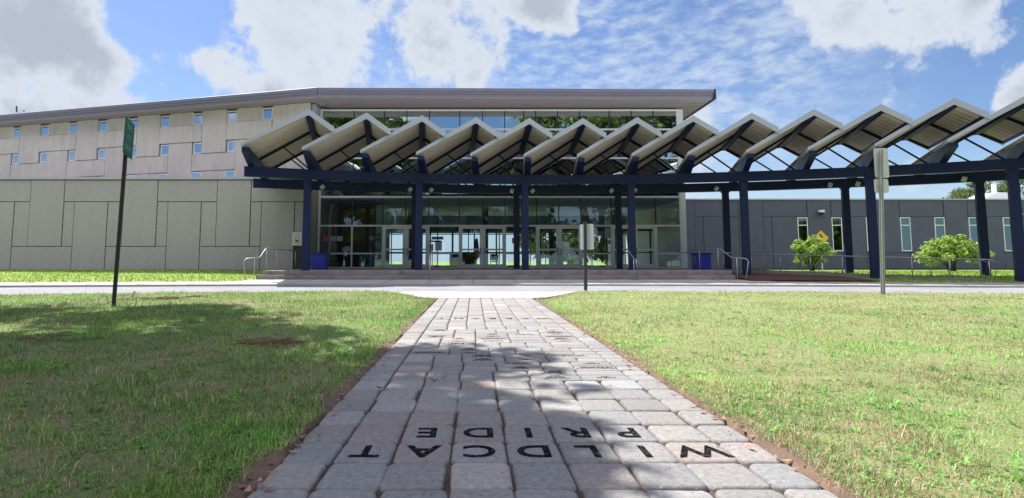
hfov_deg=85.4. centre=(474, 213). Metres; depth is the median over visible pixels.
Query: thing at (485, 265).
door
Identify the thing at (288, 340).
soil patch
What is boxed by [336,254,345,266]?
lobby chair
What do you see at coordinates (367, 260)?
easel sign
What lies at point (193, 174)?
window
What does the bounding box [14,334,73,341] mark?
fallen twig
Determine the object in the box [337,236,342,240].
poster
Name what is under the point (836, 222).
window
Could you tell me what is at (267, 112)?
window
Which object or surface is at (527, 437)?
grit
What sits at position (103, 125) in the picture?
window
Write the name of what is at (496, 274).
step joint
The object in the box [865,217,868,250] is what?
window
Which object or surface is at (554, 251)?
flag
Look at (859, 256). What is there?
ramp railing
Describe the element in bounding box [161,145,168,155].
window
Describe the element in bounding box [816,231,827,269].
warning sign
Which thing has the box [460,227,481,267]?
door
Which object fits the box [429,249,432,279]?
handrail
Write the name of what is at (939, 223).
window
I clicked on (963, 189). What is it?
background tree
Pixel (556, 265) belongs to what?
door
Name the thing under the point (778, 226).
wing
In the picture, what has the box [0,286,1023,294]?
road
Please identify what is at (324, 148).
entrance canopy
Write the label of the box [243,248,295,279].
handrail
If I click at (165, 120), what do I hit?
window
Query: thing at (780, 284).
sidewalk
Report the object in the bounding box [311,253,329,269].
litter bin
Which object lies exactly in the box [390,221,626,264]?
rear window frame
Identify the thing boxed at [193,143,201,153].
window
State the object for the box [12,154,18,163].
window
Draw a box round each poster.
[323,236,327,241]
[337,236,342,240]
[432,237,442,239]
[435,241,441,250]
[605,228,610,237]
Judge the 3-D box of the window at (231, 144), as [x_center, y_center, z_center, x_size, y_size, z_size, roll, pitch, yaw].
[-15.219,-4.245,34.874,0.720,0.700,0.050,-1,-5,14]
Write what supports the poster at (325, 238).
attached to the entrance hall
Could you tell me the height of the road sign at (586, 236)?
2.293 m
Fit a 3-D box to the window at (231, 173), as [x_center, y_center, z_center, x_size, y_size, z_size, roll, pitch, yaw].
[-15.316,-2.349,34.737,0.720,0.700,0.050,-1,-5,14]
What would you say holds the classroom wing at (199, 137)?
on the grass bank
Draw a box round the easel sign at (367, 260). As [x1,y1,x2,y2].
[361,255,373,266]
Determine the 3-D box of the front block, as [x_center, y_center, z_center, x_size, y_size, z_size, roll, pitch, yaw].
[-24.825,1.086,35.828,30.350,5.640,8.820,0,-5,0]
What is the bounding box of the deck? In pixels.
[262,268,731,273]
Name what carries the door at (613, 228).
in the entrance hall
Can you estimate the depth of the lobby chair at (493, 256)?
37.08 m
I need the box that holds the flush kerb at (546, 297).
[387,291,574,299]
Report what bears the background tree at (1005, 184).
on the ground at (512, 263)
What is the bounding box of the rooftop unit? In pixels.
[968,184,1007,198]
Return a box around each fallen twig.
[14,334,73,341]
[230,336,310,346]
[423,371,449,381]
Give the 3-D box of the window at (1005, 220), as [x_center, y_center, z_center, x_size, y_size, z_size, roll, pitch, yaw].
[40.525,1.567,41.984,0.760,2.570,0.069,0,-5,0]
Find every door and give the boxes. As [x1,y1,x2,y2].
[383,227,404,267]
[406,227,427,267]
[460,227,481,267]
[483,227,504,267]
[537,227,558,267]
[560,227,580,267]
[612,227,628,267]
[636,227,656,267]
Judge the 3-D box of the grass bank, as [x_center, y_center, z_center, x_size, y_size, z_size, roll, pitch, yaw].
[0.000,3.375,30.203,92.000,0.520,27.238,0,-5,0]
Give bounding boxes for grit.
[246,313,827,497]
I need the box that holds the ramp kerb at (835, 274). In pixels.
[724,269,990,280]
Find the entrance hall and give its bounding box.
[312,87,715,267]
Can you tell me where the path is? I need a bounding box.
[247,298,837,497]
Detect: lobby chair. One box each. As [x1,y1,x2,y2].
[331,254,338,266]
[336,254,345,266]
[490,254,498,263]
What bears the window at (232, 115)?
in the classroom wing at (199, 137)
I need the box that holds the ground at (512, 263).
[389,262,605,264]
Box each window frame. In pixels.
[317,109,683,267]
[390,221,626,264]
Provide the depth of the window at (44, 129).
38.87 m
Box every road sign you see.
[111,116,134,305]
[580,222,593,290]
[874,148,888,293]
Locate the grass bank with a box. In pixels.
[0,270,1022,282]
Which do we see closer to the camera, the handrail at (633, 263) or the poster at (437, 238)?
the handrail at (633, 263)
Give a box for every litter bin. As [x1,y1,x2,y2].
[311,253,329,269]
[690,253,711,269]
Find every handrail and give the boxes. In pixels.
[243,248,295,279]
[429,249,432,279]
[625,249,636,279]
[686,248,748,279]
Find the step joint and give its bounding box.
[262,274,731,274]
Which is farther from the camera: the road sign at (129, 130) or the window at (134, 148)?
the window at (134, 148)
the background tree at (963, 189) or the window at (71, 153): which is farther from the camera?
the background tree at (963, 189)
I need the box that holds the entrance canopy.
[240,96,1023,281]
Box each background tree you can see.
[520,233,598,263]
[592,233,605,263]
[942,191,973,198]
[946,181,1006,198]
[989,180,1023,198]
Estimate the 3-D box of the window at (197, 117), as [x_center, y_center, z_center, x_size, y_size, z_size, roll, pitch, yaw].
[-17.786,-6.091,35.698,0.720,0.720,0.050,-1,-5,14]
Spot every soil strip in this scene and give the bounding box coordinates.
[203,291,435,497]
[535,291,865,497]
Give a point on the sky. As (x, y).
(778, 62)
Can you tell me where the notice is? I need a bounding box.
[292,232,301,244]
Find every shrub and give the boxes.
[790,234,836,270]
[911,234,994,271]
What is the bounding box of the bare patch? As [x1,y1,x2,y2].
[138,296,188,299]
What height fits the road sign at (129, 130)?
3.994 m
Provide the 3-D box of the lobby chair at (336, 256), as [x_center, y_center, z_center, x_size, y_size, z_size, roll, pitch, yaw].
[-9.104,3.068,35.879,0.560,0.920,0.520,0,-5,0]
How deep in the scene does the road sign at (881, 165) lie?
15.54 m
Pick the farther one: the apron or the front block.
the front block
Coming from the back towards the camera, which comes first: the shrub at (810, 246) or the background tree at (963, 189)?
the background tree at (963, 189)
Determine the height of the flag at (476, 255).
2.029 m
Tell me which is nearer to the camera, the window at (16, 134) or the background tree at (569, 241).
the window at (16, 134)
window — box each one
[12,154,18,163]
[13,128,20,137]
[40,152,46,162]
[41,125,48,135]
[69,123,76,133]
[69,151,74,160]
[98,149,105,158]
[99,121,107,131]
[130,118,137,128]
[132,147,135,157]
[161,116,170,126]
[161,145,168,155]
[191,172,200,176]
[193,113,202,124]
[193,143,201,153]
[225,170,234,176]
[227,111,237,122]
[227,140,235,151]
[262,108,272,119]
[797,217,807,250]
[831,217,842,250]
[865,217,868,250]
[899,217,911,250]
[934,217,945,248]
[968,217,977,250]
[1002,217,1011,250]
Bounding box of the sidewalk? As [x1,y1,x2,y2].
[0,279,1023,287]
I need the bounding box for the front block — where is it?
[0,177,316,269]
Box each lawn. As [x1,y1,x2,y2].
[0,291,428,497]
[543,291,1023,497]
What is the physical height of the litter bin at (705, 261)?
0.904 m
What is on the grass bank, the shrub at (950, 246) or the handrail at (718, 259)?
the shrub at (950, 246)
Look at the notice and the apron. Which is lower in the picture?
the apron
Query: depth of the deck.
26.01 m
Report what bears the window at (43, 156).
in the classroom wing at (199, 137)
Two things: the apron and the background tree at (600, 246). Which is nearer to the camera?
the apron
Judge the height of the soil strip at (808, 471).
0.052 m
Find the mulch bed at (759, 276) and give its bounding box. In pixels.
[732,272,879,280]
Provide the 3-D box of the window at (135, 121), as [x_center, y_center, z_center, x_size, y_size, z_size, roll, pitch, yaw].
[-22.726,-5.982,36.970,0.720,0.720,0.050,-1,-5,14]
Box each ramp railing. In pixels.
[677,252,987,278]
[684,252,997,280]
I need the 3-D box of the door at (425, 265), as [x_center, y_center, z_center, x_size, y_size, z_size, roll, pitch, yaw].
[-3.536,2.080,34.098,1.314,2.555,0.137,0,-5,0]
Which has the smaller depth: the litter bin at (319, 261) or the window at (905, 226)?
the litter bin at (319, 261)
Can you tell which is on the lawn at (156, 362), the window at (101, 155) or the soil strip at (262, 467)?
the soil strip at (262, 467)
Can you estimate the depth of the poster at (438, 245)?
34.13 m
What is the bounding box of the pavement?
[227,279,786,282]
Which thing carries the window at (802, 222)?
in the wing at (778, 226)
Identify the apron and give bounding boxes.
[390,291,572,297]
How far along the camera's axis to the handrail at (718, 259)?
26.17 m
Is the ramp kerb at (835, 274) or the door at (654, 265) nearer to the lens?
the ramp kerb at (835, 274)
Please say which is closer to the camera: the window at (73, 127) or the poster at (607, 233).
the poster at (607, 233)
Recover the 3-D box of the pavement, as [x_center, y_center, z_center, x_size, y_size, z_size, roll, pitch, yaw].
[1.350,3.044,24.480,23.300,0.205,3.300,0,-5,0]
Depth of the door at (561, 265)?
34.08 m
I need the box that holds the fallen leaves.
[6,291,1017,490]
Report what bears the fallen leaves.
on the path
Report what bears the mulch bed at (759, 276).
on the grass bank
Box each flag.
[474,237,479,263]
[553,235,555,263]
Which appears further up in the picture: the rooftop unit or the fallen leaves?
the rooftop unit
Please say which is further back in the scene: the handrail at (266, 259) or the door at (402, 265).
the door at (402, 265)
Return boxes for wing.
[0,87,347,266]
[608,199,1023,269]
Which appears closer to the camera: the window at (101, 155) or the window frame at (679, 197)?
the window frame at (679, 197)
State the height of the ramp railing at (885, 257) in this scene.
1.386 m
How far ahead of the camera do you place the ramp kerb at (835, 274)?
26.90 m
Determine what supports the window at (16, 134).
in the classroom wing at (199, 137)
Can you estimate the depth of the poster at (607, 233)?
34.20 m
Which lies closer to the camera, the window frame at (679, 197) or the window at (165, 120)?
the window frame at (679, 197)
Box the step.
[256,275,735,278]
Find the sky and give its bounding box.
[0,0,1023,261]
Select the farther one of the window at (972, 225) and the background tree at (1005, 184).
the background tree at (1005, 184)
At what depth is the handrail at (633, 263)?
25.34 m
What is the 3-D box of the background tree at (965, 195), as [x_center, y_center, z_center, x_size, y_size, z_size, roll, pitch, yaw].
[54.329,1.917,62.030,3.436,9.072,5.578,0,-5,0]
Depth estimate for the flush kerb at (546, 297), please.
14.51 m
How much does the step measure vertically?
0.300 m

